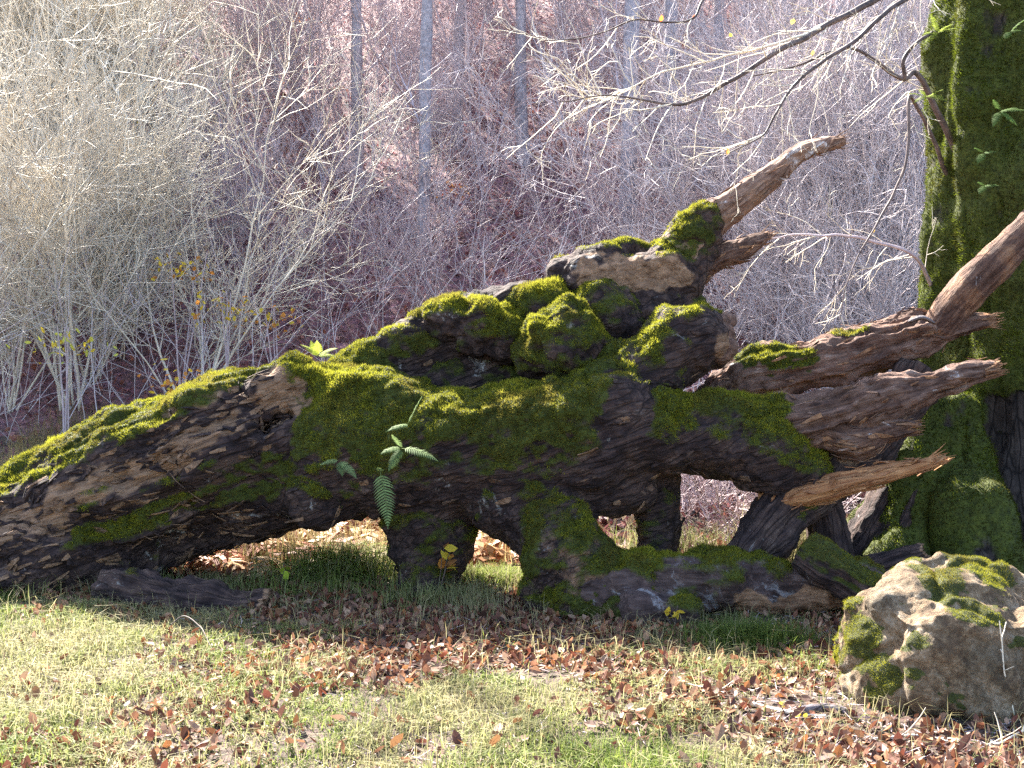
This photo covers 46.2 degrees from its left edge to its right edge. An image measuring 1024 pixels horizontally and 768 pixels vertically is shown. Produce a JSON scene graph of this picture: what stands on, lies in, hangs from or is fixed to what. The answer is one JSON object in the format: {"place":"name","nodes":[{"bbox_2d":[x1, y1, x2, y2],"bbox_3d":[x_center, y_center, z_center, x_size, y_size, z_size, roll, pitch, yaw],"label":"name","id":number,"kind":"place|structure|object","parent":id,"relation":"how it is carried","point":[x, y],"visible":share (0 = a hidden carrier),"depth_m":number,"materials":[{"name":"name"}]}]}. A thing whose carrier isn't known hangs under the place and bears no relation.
{"place":"outdoors","nodes":[
{"label":"outdoors","id":0,"kind":"place"},
{"bbox_2d":[0,0,928,548],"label":"hillside","id":1,"kind":"structure","parent":0,"point":[354,324],"depth_m":20.30,"materials":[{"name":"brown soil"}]},
{"bbox_2d":[0,0,57,151],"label":"bare shrub","id":2,"kind":"object","parent":1,"relation":"on","point":[18,44],"visible":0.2,"depth_m":19.88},
{"bbox_2d":[0,0,103,257],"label":"bare shrub","id":3,"kind":"object","parent":1,"relation":"on","point":[51,118],"visible":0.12,"depth_m":17.87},
{"bbox_2d":[0,0,131,192],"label":"bare shrub","id":4,"kind":"object","parent":1,"relation":"on","point":[43,26],"visible":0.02,"depth_m":20.60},
{"bbox_2d":[0,0,148,184],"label":"bare shrub","id":5,"kind":"object","parent":1,"relation":"on","point":[33,36],"visible":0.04,"depth_m":19.98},
{"bbox_2d":[1,1,152,160],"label":"bare shrub","id":6,"kind":"object","parent":1,"relation":"on","point":[56,51],"visible":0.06,"depth_m":20.65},
{"bbox_2d":[13,0,159,130],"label":"bare shrub","id":7,"kind":"object","parent":1,"relation":"on","point":[96,42],"visible":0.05,"depth_m":20.41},
{"bbox_2d":[2,42,175,305],"bbox_3d":[-6.287,-3.266,17.884,3.062,4.298,4.394,-1,2,-42],"label":"bare shrub","id":8,"kind":"object","parent":1,"relation":"on","point":[87,144],"visible":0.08,"depth_m":17.66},
{"bbox_2d":[0,0,196,160],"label":"bare shrub","id":9,"kind":"object","parent":1,"relation":"on","point":[56,35],"visible":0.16,"depth_m":19.11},
{"bbox_2d":[0,0,208,263],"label":"bare shrub","id":10,"kind":"object","parent":1,"relation":"on","point":[117,74],"visible":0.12,"depth_m":18.17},
{"bbox_2d":[0,45,224,359],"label":"bare shrub","id":11,"kind":"object","parent":1,"relation":"on","point":[167,225],"visible":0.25,"depth_m":16.14,"materials":[{"name":"plant"}]},
{"bbox_2d":[4,0,221,134],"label":"bare shrub","id":12,"kind":"object","parent":1,"relation":"on","point":[101,26],"visible":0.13,"depth_m":20.71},
{"bbox_2d":[0,0,230,285],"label":"bare shrub","id":13,"kind":"object","parent":1,"relation":"on","point":[124,41],"visible":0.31,"depth_m":17.63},
{"bbox_2d":[0,0,232,210],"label":"bare shrub","id":14,"kind":"object","parent":1,"relation":"on","point":[26,22],"visible":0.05,"depth_m":20.01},
{"bbox_2d":[0,0,238,413],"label":"bare shrub","id":15,"kind":"object","parent":1,"relation":"on","point":[13,397],"visible":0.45,"depth_m":14.75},
{"bbox_2d":[0,0,253,130],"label":"bare shrub","id":16,"kind":"object","parent":1,"relation":"on","point":[159,57],"visible":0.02,"depth_m":22.02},
{"bbox_2d":[0,0,258,410],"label":"bare shrub","id":17,"kind":"object","parent":1,"relation":"on","point":[64,285],"visible":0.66,"depth_m":14.29,"materials":[{"name":"wood"}]},
{"bbox_2d":[0,1,258,364],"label":"bare shrub","id":18,"kind":"object","parent":1,"relation":"on","point":[153,157],"visible":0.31,"depth_m":16.25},
{"bbox_2d":[0,0,268,208],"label":"bare shrub","id":19,"kind":"object","parent":1,"relation":"on","point":[219,39],"visible":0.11,"depth_m":21.22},
{"bbox_2d":[0,0,282,356],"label":"bare shrub","id":20,"kind":"object","parent":1,"relation":"on","point":[143,190],"visible":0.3,"depth_m":16.40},
{"bbox_2d":[0,79,285,385],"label":"bare shrub","id":21,"kind":"object","parent":1,"relation":"on","point":[128,308],"visible":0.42,"depth_m":15.65,"materials":[{"name":"wood"}]},
{"bbox_2d":[0,0,285,213],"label":"bare shrub","id":22,"kind":"object","parent":1,"relation":"on","point":[160,43],"visible":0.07,"depth_m":20.65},
{"bbox_2d":[37,0,305,219],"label":"bare shrub","id":23,"kind":"object","parent":1,"relation":"on","point":[225,76],"visible":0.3,"depth_m":20.73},
{"bbox_2d":[150,247,216,384],"bbox_3d":[-4.150,-0.703,15.003,0.885,1.999,1.032,0,2,0],"label":"leafy sapling","id":24,"kind":"object","parent":1,"relation":"on","point":[153,278],"visible":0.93,"depth_m":15.03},
{"bbox_2d":[191,290,262,366],"bbox_3d":[-3.423,-0.335,14.338,0.816,1.570,1.503,-1,2,-20],"label":"leafy sapling","id":25,"kind":"object","parent":1,"relation":"on","point":[227,339],"visible":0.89,"depth_m":14.46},
{"bbox_2d":[0,0,475,392],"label":"bare shrub","id":26,"kind":"object","parent":1,"relation":"on","point":[219,348],"visible":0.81,"depth_m":15.20,"materials":[{"name":"plant"}]},
{"bbox_2d":[117,0,366,171],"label":"bare shrub","id":27,"kind":"object","parent":1,"relation":"on","point":[254,66],"visible":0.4,"depth_m":22.31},
{"bbox_2d":[70,0,422,293],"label":"bare shrub","id":28,"kind":"object","parent":1,"relation":"on","point":[268,207],"visible":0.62,"depth_m":18.02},
{"bbox_2d":[165,0,327,94],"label":"bare shrub","id":29,"kind":"object","parent":1,"relation":"on","point":[247,38],"visible":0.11,"depth_m":25.57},
{"bbox_2d":[183,0,350,106],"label":"bare shrub","id":30,"kind":"object","parent":1,"relation":"on","point":[260,34],"visible":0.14,"depth_m":25.29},
{"bbox_2d":[235,298,303,361],"bbox_3d":[-2.980,-0.387,14.912,0.912,1.343,1.058,0,2,0],"label":"leafy sapling","id":31,"kind":"object","parent":1,"relation":"on","point":[274,324],"visible":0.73,"depth_m":14.93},
{"bbox_2d":[197,0,365,92],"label":"bare shrub","id":32,"kind":"object","parent":1,"relation":"on","point":[269,39],"visible":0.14,"depth_m":25.71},
{"bbox_2d":[158,0,418,168],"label":"bare sapling","id":33,"kind":"object","parent":1,"relation":"on","point":[276,42],"visible":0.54,"depth_m":22.48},
{"bbox_2d":[221,0,420,129],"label":"bare sapling","id":34,"kind":"object","parent":1,"relation":"on","point":[338,28],"visible":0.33,"depth_m":25.11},
{"bbox_2d":[199,0,468,182],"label":"bare sapling","id":35,"kind":"object","parent":1,"relation":"on","point":[311,53],"visible":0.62,"depth_m":22.52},
{"bbox_2d":[227,0,445,180],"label":"bare shrub","id":36,"kind":"object","parent":1,"relation":"on","point":[337,105],"visible":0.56,"depth_m":22.37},
{"bbox_2d":[340,0,432,245],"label":"bare tree","id":37,"kind":"object","parent":1,"relation":"on","point":[426,34],"visible":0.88,"depth_m":19.72,"materials":[{"name":"grey wood"}]},
{"bbox_2d":[331,0,450,173],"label":"bare tree","id":38,"kind":"object","parent":1,"relation":"on","point":[357,27],"visible":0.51,"depth_m":22.76,"materials":[{"name":"grey wood"}]},
{"bbox_2d":[266,2,558,310],"bbox_3d":[-1.554,-3.070,16.915,4.203,4.984,3.575,1,2,30],"label":"bare shrub","id":39,"kind":"object","parent":1,"relation":"on","point":[433,250],"visible":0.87,"depth_m":16.58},
{"bbox_2d":[327,0,501,98],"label":"bare shrub","id":40,"kind":"object","parent":1,"relation":"on","point":[411,35],"visible":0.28,"depth_m":25.84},
{"bbox_2d":[299,0,534,104],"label":"bare shrub","id":41,"kind":"object","parent":1,"relation":"on","point":[452,12],"visible":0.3,"depth_m":25.04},
{"bbox_2d":[325,0,537,185],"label":"bare shrub","id":42,"kind":"object","parent":1,"relation":"on","point":[447,120],"visible":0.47,"depth_m":21.81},
{"bbox_2d":[330,0,556,180],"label":"bare shrub","id":43,"kind":"object","parent":1,"relation":"on","point":[417,86],"visible":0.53,"depth_m":22.10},
{"bbox_2d":[424,179,476,239],"bbox_3d":[-1.016,-2.915,19.967,0.874,1.135,1.098,0,2,0],"label":"leafy sapling","id":44,"kind":"object","parent":1,"relation":"on","point":[448,232],"visible":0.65,"depth_m":19.94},
{"bbox_2d":[451,0,466,148],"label":"bare tree","id":45,"kind":"object","parent":1,"relation":"on","point":[453,109],"visible":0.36,"depth_m":23.75,"materials":[{"name":"grey wood"}]},
{"bbox_2d":[0,0,924,442],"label":"undergrowth","id":46,"kind":"object","parent":1,"relation":"on","point":[324,336],"visible":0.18,"depth_m":16.92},
{"bbox_2d":[366,0,595,168],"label":"bare sapling","id":47,"kind":"object","parent":1,"relation":"on","point":[434,8],"visible":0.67,"depth_m":22.72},
{"bbox_2d":[474,0,529,165],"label":"bare tree","id":48,"kind":"object","parent":1,"relation":"on","point":[520,14],"visible":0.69,"depth_m":22.79,"materials":[{"name":"grey wood"}]},
{"bbox_2d":[438,0,658,168],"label":"bare sapling","id":49,"kind":"object","parent":1,"relation":"on","point":[557,45],"visible":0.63,"depth_m":22.77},
{"bbox_2d":[452,0,694,143],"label":"bare sapling","id":50,"kind":"object","parent":1,"relation":"on","point":[577,45],"visible":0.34,"depth_m":23.59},
{"bbox_2d":[507,0,686,81],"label":"bare sapling","id":51,"kind":"object","parent":1,"relation":"on","point":[609,17],"visible":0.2,"depth_m":26.78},
{"bbox_2d":[544,0,698,111],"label":"bare shrub","id":52,"kind":"object","parent":1,"relation":"on","point":[643,38],"visible":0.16,"depth_m":25.19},
{"bbox_2d":[537,0,711,85],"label":"bare shrub","id":53,"kind":"object","parent":1,"relation":"on","point":[584,18],"visible":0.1,"depth_m":25.89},
{"bbox_2d":[519,54,783,254],"bbox_3d":[2.199,-2.901,17.830,3.609,3.923,3.926,-2,0,-20],"label":"bare shrub","id":54,"kind":"object","parent":1,"relation":"on","point":[611,182],"visible":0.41,"depth_m":17.10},
{"bbox_2d":[531,0,771,236],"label":"bare tree","id":55,"kind":"object","parent":1,"relation":"on","point":[627,9],"visible":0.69,"depth_m":19.77,"materials":[{"name":"grey wood"}]},
{"bbox_2d":[408,0,922,333],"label":"bare shrub","id":56,"kind":"object","parent":1,"relation":"on","point":[620,233],"visible":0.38,"depth_m":16.56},
{"bbox_2d":[660,0,677,200],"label":"bare tree","id":57,"kind":"object","parent":1,"relation":"on","point":[670,3],"visible":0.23,"depth_m":21.29,"materials":[{"name":"grey wood"}]},
{"bbox_2d":[588,0,806,239],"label":"bare shrub","id":58,"kind":"object","parent":1,"relation":"on","point":[702,32],"visible":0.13,"depth_m":18.80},
{"bbox_2d":[487,0,919,342],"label":"bare shrub","id":59,"kind":"object","parent":1,"relation":"on","point":[678,194],"visible":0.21,"depth_m":16.63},
{"bbox_2d":[558,0,861,184],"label":"bare shrub","id":60,"kind":"object","parent":1,"relation":"on","point":[697,24],"visible":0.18,"depth_m":20.36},
{"bbox_2d":[509,0,925,392],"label":"bare shrub","id":61,"kind":"object","parent":1,"relation":"on","point":[757,324],"visible":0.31,"depth_m":14.48,"materials":[{"name":"plant"}]},
{"bbox_2d":[712,0,724,119],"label":"bare tree","id":62,"kind":"object","parent":1,"relation":"on","point":[716,18],"visible":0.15,"depth_m":24.73,"materials":[{"name":"grey wood"}]},
{"bbox_2d":[558,0,926,309],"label":"bare shrub","id":63,"kind":"object","parent":1,"relation":"on","point":[697,141],"visible":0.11,"depth_m":17.73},
{"bbox_2d":[567,0,932,340],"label":"bare shrub","id":64,"kind":"object","parent":1,"relation":"on","point":[777,15],"visible":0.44,"depth_m":13.91,"materials":[{"name":"plant"}]},
{"bbox_2d":[613,0,922,212],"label":"bare shrub","id":65,"kind":"object","parent":1,"relation":"on","point":[723,12],"visible":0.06,"depth_m":20.52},
{"bbox_2d":[619,1,922,245],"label":"bare shrub","id":66,"kind":"object","parent":1,"relation":"on","point":[756,98],"visible":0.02,"depth_m":19.70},
{"bbox_2d":[613,0,931,324],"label":"bare shrub","id":67,"kind":"object","parent":1,"relation":"on","point":[720,90],"visible":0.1,"depth_m":16.24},
{"bbox_2d":[621,0,927,206],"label":"bare shrub","id":68,"kind":"object","parent":1,"relation":"on","point":[762,56],"visible":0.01,"depth_m":20.71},
{"bbox_2d":[631,0,930,371],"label":"bare shrub","id":69,"kind":"object","parent":1,"relation":"on","point":[870,131],"visible":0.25,"depth_m":14.13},
{"bbox_2d":[687,0,923,257],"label":"bare shrub","id":70,"kind":"object","parent":1,"relation":"on","point":[762,23],"visible":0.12,"depth_m":17.53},
{"bbox_2d":[699,0,928,306],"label":"bare shrub","id":71,"kind":"object","parent":1,"relation":"on","point":[900,103],"visible":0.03,"depth_m":15.71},
{"bbox_2d":[708,2,927,296],"bbox_3d":[5.695,-2.858,16.604,5.778,5.676,4.936,8,1,-7],"label":"bare shrub","id":72,"kind":"object","parent":1,"relation":"on","point":[851,149],"visible":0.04,"depth_m":15.93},
{"bbox_2d":[717,0,927,188],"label":"bare sapling","id":73,"kind":"object","parent":1,"relation":"on","point":[859,28],"visible":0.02,"depth_m":20.36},
{"bbox_2d":[741,0,924,298],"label":"bare shrub","id":74,"kind":"object","parent":1,"relation":"on","point":[878,112],"visible":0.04,"depth_m":15.79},
{"bbox_2d":[754,0,925,320],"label":"bare shrub","id":75,"kind":"object","parent":1,"relation":"on","point":[868,156],"visible":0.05,"depth_m":15.75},
{"bbox_2d":[762,2,928,213],"bbox_3d":[6.333,-4.481,19.603,4.522,4.434,5.751,1,2,28],"label":"bare shrub","id":76,"kind":"object","parent":1,"relation":"on","point":[864,64],"visible":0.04,"depth_m":18.28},
{"bbox_2d":[778,16,923,276],"bbox_3d":[6.350,-3.872,18.824,4.676,4.841,5.736,0,2,-1],"label":"bare shrub","id":77,"kind":"object","parent":1,"relation":"on","point":[885,96],"visible":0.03,"depth_m":17.38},
{"bbox_2d":[776,0,934,271],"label":"bare shrub","id":78,"kind":"object","parent":1,"relation":"on","point":[924,13],"visible":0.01,"depth_m":17.47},
{"bbox_2d":[0,436,1023,767],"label":"ground","id":79,"kind":"structure","parent":0,"point":[308,734],"depth_m":5.07,"materials":[{"name":"green plant"}]},
{"bbox_2d":[6,327,117,433],"bbox_3d":[-4.932,0.100,12.902,1.474,1.429,0.941,-1,2,-45],"label":"leafy sapling","id":80,"kind":"object","parent":79,"relation":"on","point":[66,417],"visible":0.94,"depth_m":12.98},
{"bbox_2d":[0,0,233,377],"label":"bare shrub","id":81,"kind":"object","parent":79,"relation":"on","point":[13,247],"visible":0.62,"depth_m":13.79,"materials":[{"name":"plant"}]},
{"bbox_2d":[137,358,200,394],"bbox_3d":[-3.477,0.299,12.581,0.865,1.141,1.014,0,2,0],"label":"leafy sapling","id":82,"kind":"object","parent":79,"relation":"on","point":[168,382],"visible":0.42,"depth_m":12.48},
{"bbox_2d":[91,567,277,613],"bbox_3d":[-1.937,1.284,7.096,1.162,0.381,0.336,0,2,16],"label":"rotten log","id":83,"kind":"object","parent":79,"relation":"on","point":[125,582],"visible":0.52,"depth_m":7.02,"materials":[{"name":"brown wood"}]},
{"bbox_2d":[0,392,514,566],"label":"dry grass","id":84,"kind":"structure","parent":79,"relation":"on","point":[33,439],"depth_m":9.04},
{"bbox_2d":[1,562,544,621],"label":"tall grass","id":85,"kind":"structure","parent":79,"relation":"on","point":[431,597],"depth_m":7.20,"materials":[{"name":"plant"}]},
{"bbox_2d":[232,526,505,583],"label":"grass tuft","id":86,"kind":"object","parent":79,"relation":"on","point":[347,560],"visible":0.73,"depth_m":7.69,"materials":[{"name":"plant"}]},
{"bbox_2d":[168,514,636,580],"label":"dry bracken","id":87,"kind":"object","parent":79,"relation":"on","point":[500,555],"visible":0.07,"depth_m":8.47,"materials":[{"name":"brown plant"}]},
{"bbox_2d":[437,543,457,590],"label":"seedling","id":88,"kind":"object","parent":79,"relation":"on","point":[446,556],"visible":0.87,"depth_m":7.28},
{"bbox_2d":[460,559,522,592],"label":"grass tuft","id":89,"kind":"object","parent":79,"relation":"on","point":[495,572],"visible":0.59,"depth_m":7.65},
{"bbox_2d":[0,128,1006,627],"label":"fallen tree","id":90,"kind":"object","parent":79,"relation":"on","point":[554,414],"visible":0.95,"depth_m":7.32,"materials":[{"name":"plant"}]},
{"bbox_2d":[300,340,337,357],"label":"fern","id":91,"kind":"object","parent":90,"relation":"attached to","point":[318,351],"visible":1,"depth_m":7.83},
{"bbox_2d":[374,468,395,528],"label":"fern","id":92,"kind":"object","parent":90,"relation":"attached to","point":[385,499],"visible":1,"depth_m":6.96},
{"bbox_2d":[381,434,437,469],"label":"fern","id":93,"kind":"object","parent":90,"relation":"attached to","point":[396,453],"visible":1,"depth_m":6.95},
{"bbox_2d":[925,210,1023,357],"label":"leaning branch","id":94,"kind":"object","parent":90,"relation":"on","point":[973,284],"visible":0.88,"depth_m":7.44,"materials":[{"name":"brown wood"}]},
{"bbox_2d":[0,548,1023,767],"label":"leaf litter","id":95,"kind":"object","parent":79,"relation":"on","point":[952,761],"visible":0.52,"depth_m":5.63,"materials":[{"name":"plant"}]},
{"bbox_2d":[2,600,1022,767],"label":"twig debris","id":96,"kind":"object","parent":79,"relation":"on","point":[886,762],"visible":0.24,"depth_m":4.83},
{"bbox_2d":[599,517,734,551],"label":"grass tuft","id":97,"kind":"object","parent":79,"relation":"on","point":[711,541],"visible":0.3,"depth_m":9.04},
{"bbox_2d":[627,475,754,539],"bbox_3d":[1.634,0.840,9.827,1.777,1.094,2.019,7,3,-45],"label":"twig tangle","id":98,"kind":"object","parent":79,"relation":"on","point":[691,506],"visible":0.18,"depth_m":9.63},
{"bbox_2d":[680,476,745,511],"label":"bare shrub","id":99,"kind":"object","parent":79,"relation":"on","point":[729,483],"visible":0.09,"depth_m":10.74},
{"bbox_2d":[680,474,754,512],"bbox_3d":[1.824,0.722,10.804,1.610,0.984,1.776,-1,2,-24],"label":"twig tangle","id":100,"kind":"object","parent":79,"relation":"on","point":[723,483],"visible":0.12,"depth_m":10.41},
{"bbox_2d":[681,474,757,540],"bbox_3d":[1.925,0.855,9.342,1.341,1.151,2.471,-1,2,-36],"label":"twig tangle","id":101,"kind":"object","parent":79,"relation":"on","point":[717,510],"visible":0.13,"depth_m":9.23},
{"bbox_2d":[560,0,931,335],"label":"bare shrub","id":102,"kind":"object","parent":79,"relation":"on","point":[795,179],"visible":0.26,"depth_m":13.42,"materials":[{"name":"plant"}]},
{"bbox_2d":[664,611,832,654],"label":"grass tuft","id":103,"kind":"object","parent":79,"relation":"on","point":[751,633],"visible":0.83,"depth_m":6.10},
{"bbox_2d":[484,0,1023,573],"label":"standing tree","id":104,"kind":"object","parent":79,"relation":"on","point":[968,500],"visible":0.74,"depth_m":7.92,"materials":[{"name":"green plant"}]},
{"bbox_2d":[614,2,928,392],"bbox_3d":[3.669,-1.892,13.156,4.194,5.384,5.045,1,2,18],"label":"bare shrub","id":105,"kind":"object","parent":79,"relation":"on","point":[883,303],"visible":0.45,"depth_m":12.83,"materials":[{"name":"wood"}]},
{"bbox_2d":[700,481,863,530],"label":"bare shrub","id":106,"kind":"object","parent":79,"relation":"on","point":[849,503],"visible":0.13,"depth_m":9.65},
{"bbox_2d":[687,25,924,391],"bbox_3d":[3.768,-1.506,13.843,3.966,4.576,5.112,0,2,-2],"label":"bare shrub","id":107,"kind":"object","parent":79,"relation":"on","point":[839,268],"visible":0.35,"depth_m":12.69,"materials":[{"name":"wood"}]},
{"bbox_2d":[798,703,849,715],"bbox_3d":[1.297,1.349,4.950,0.229,0.055,0.064,0,2,18],"label":"stick","id":108,"kind":"object","parent":79,"relation":"on","point":[812,707],"visible":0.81,"depth_m":4.95,"materials":[{"name":"grey wood"}]},
{"bbox_2d":[806,501,854,556],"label":"upright broken branch","id":109,"kind":"object","parent":79,"relation":"on","point":[833,524],"visible":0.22,"depth_m":7.27,"materials":[{"name":"brown wood"}]},
{"bbox_2d":[791,532,882,600],"bbox_3d":[1.850,1.059,6.617,0.617,0.457,0.307,1,2,44],"label":"mossy log piece","id":110,"kind":"object","parent":79,"relation":"on","point":[827,564],"visible":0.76,"depth_m":6.59,"materials":[{"name":"green plant"}]},
{"bbox_2d":[861,543,929,571],"bbox_3d":[2.193,1.057,7.019,0.489,0.270,0.181,0,2,8],"label":"dead branch piece","id":111,"kind":"object","parent":79,"relation":"on","point":[888,560],"visible":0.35,"depth_m":6.94,"materials":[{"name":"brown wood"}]},
{"bbox_2d":[832,550,1023,723],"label":"boulder","id":112,"kind":"object","parent":79,"relation":"on","point":[915,632],"visible":0.84,"depth_m":4.99,"materials":[{"name":"stone"}]},
{"bbox_2d":[871,707,1020,745],"bbox_3d":[1.689,1.315,4.575,0.590,0.140,0.174,0,2,0],"label":"stick","id":113,"kind":"object","parent":79,"relation":"on","point":[904,734],"visible":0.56,"depth_m":4.62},
{"bbox_2d":[685,495,849,560],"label":"grass tuft","id":114,"kind":"object","parent":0,"point":[803,536],"visible":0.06,"depth_m":8.62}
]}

